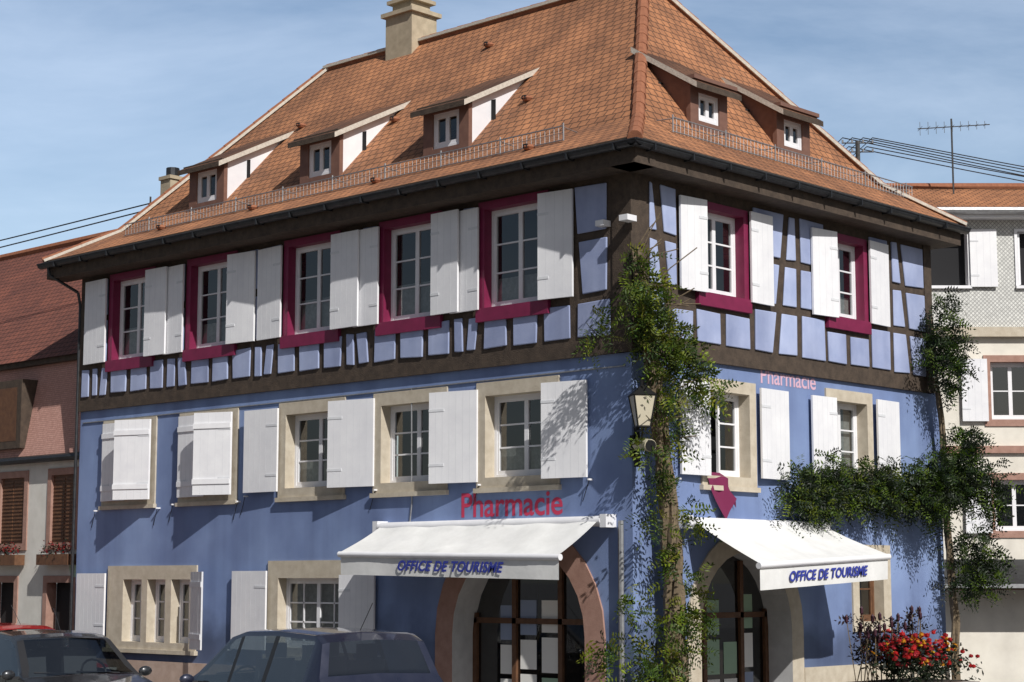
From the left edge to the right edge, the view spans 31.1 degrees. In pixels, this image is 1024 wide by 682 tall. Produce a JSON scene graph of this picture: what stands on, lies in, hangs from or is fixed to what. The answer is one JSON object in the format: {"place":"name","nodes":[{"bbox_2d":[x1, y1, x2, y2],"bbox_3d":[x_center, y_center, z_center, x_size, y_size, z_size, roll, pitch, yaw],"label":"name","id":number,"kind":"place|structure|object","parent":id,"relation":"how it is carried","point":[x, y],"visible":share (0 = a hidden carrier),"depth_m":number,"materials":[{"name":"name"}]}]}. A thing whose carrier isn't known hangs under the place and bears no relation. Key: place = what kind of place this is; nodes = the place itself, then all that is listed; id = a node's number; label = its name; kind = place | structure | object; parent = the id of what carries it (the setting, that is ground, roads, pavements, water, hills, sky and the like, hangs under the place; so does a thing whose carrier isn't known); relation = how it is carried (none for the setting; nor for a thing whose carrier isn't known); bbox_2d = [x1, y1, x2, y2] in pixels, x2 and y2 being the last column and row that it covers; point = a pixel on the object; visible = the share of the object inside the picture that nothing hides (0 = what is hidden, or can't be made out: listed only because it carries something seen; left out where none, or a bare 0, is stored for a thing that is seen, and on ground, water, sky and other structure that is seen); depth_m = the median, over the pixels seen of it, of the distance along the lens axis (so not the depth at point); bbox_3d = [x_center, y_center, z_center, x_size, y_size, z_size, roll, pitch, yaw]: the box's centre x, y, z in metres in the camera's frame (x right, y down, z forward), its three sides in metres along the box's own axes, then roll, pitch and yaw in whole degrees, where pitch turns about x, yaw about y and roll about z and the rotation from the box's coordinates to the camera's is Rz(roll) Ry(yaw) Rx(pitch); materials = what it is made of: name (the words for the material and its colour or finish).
{"place":"outdoors","nodes":[
{"label":"outdoors","id":0,"kind":"place"},
{"bbox_2d":[0,197,150,247],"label":"wires","id":1,"kind":"object","parent":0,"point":[71,223],"visible":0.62,"depth_m":37.17,"materials":[{"name":"black"}]},
{"bbox_2d":[0,608,152,681],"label":"black car","id":2,"kind":"object","parent":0,"point":[53,656],"visible":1,"depth_m":24.85,"materials":[{"name":"black metal"}]},
{"bbox_2d":[179,603,443,681],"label":"navy car","id":3,"kind":"object","parent":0,"point":[323,654],"visible":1,"depth_m":21.62,"materials":[{"name":"blue metal"}]},
{"bbox_2d":[0,0,1023,476],"label":"sky","id":4,"kind":"structure","parent":0,"point":[98,98],"materials":[{"name":"blue"}]},
{"bbox_2d":[834,605,983,681],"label":"flowering bush","id":5,"kind":"object","parent":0,"point":[898,657],"visible":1,"depth_m":24.71,"materials":[{"name":"plant"}]},
{"label":"ground","id":6,"kind":"structure","parent":0,"visible":0},
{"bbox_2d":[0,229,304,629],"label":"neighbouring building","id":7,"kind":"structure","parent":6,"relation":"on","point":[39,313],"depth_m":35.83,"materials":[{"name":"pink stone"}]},
{"bbox_2d":[47,146,960,681],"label":"building","id":8,"kind":"structure","parent":6,"relation":"on","point":[297,530],"depth_m":28.46,"materials":[{"name":"paint"}]},
{"bbox_2d":[75,189,900,649],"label":"shutters","id":9,"kind":"object","parent":8,"relation":"attached to","point":[205,457],"visible":0.87,"depth_m":28.77,"materials":[{"name":"white wood"}]},
{"bbox_2d":[81,181,925,397],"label":"timber infill panels","id":10,"kind":"object","parent":8,"relation":"on","point":[591,204],"visible":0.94,"depth_m":28.15,"materials":[{"name":"blue paint"}]},
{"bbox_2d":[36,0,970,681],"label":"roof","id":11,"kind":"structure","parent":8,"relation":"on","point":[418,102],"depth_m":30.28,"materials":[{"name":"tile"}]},
{"bbox_2d":[461,491,562,517],"bbox_3d":[-0.018,2.346,26.474,2.004,0.358,0.001,-7,-10,43],"label":"pharmacy sign","id":12,"kind":"object","parent":8,"relation":"attached to","point":[513,502],"visible":1,"depth_m":26.45,"materials":[{"name":"red plastic"}]},
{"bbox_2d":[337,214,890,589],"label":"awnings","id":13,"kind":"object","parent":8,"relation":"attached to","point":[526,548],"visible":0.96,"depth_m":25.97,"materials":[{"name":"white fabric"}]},
{"bbox_2d":[398,560,502,572],"bbox_3d":[-0.883,3.164,25.782,2.106,0.152,0.004,-6,-9,43],"label":"awning lettering","id":14,"kind":"object","parent":13,"relation":"attached to","point":[489,569],"visible":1,"depth_m":25.71,"materials":[{"name":"blue paint"}]},
{"bbox_2d":[790,565,867,581],"bbox_3d":[4.481,3.272,25.885,0.004,0.145,1.969,-7,-7,43],"label":"awning lettering","id":15,"kind":"object","parent":13,"relation":"attached to","point":[860,570],"visible":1,"depth_m":25.92,"materials":[{"name":"blue paint"}]},
{"bbox_2d":[761,370,815,389],"bbox_3d":[4.197,0.566,27.867,0.001,0.257,1.442,-7,-10,43],"label":"pharmacy sign","id":16,"kind":"object","parent":8,"relation":"attached to","point":[783,375],"visible":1,"depth_m":27.88,"materials":[{"name":"pink"}]},
{"bbox_2d":[838,119,1023,681],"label":"neighbouring building","id":17,"kind":"structure","parent":6,"relation":"on","point":[982,266],"depth_m":38.32,"materials":[{"name":"grey paint"}]},
{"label":"pavement","id":18,"kind":"structure","parent":0,"visible":0},
{"bbox_2d":[0,605,54,630],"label":"red car","id":19,"kind":"object","parent":18,"relation":"on","point":[13,626],"visible":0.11,"depth_m":31.47,"materials":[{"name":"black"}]},
{"bbox_2d":[570,211,1022,681],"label":"climbing plant","id":20,"kind":"object","parent":18,"relation":"on","point":[948,487],"visible":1,"depth_m":27.10,"materials":[{"name":"green plant"}]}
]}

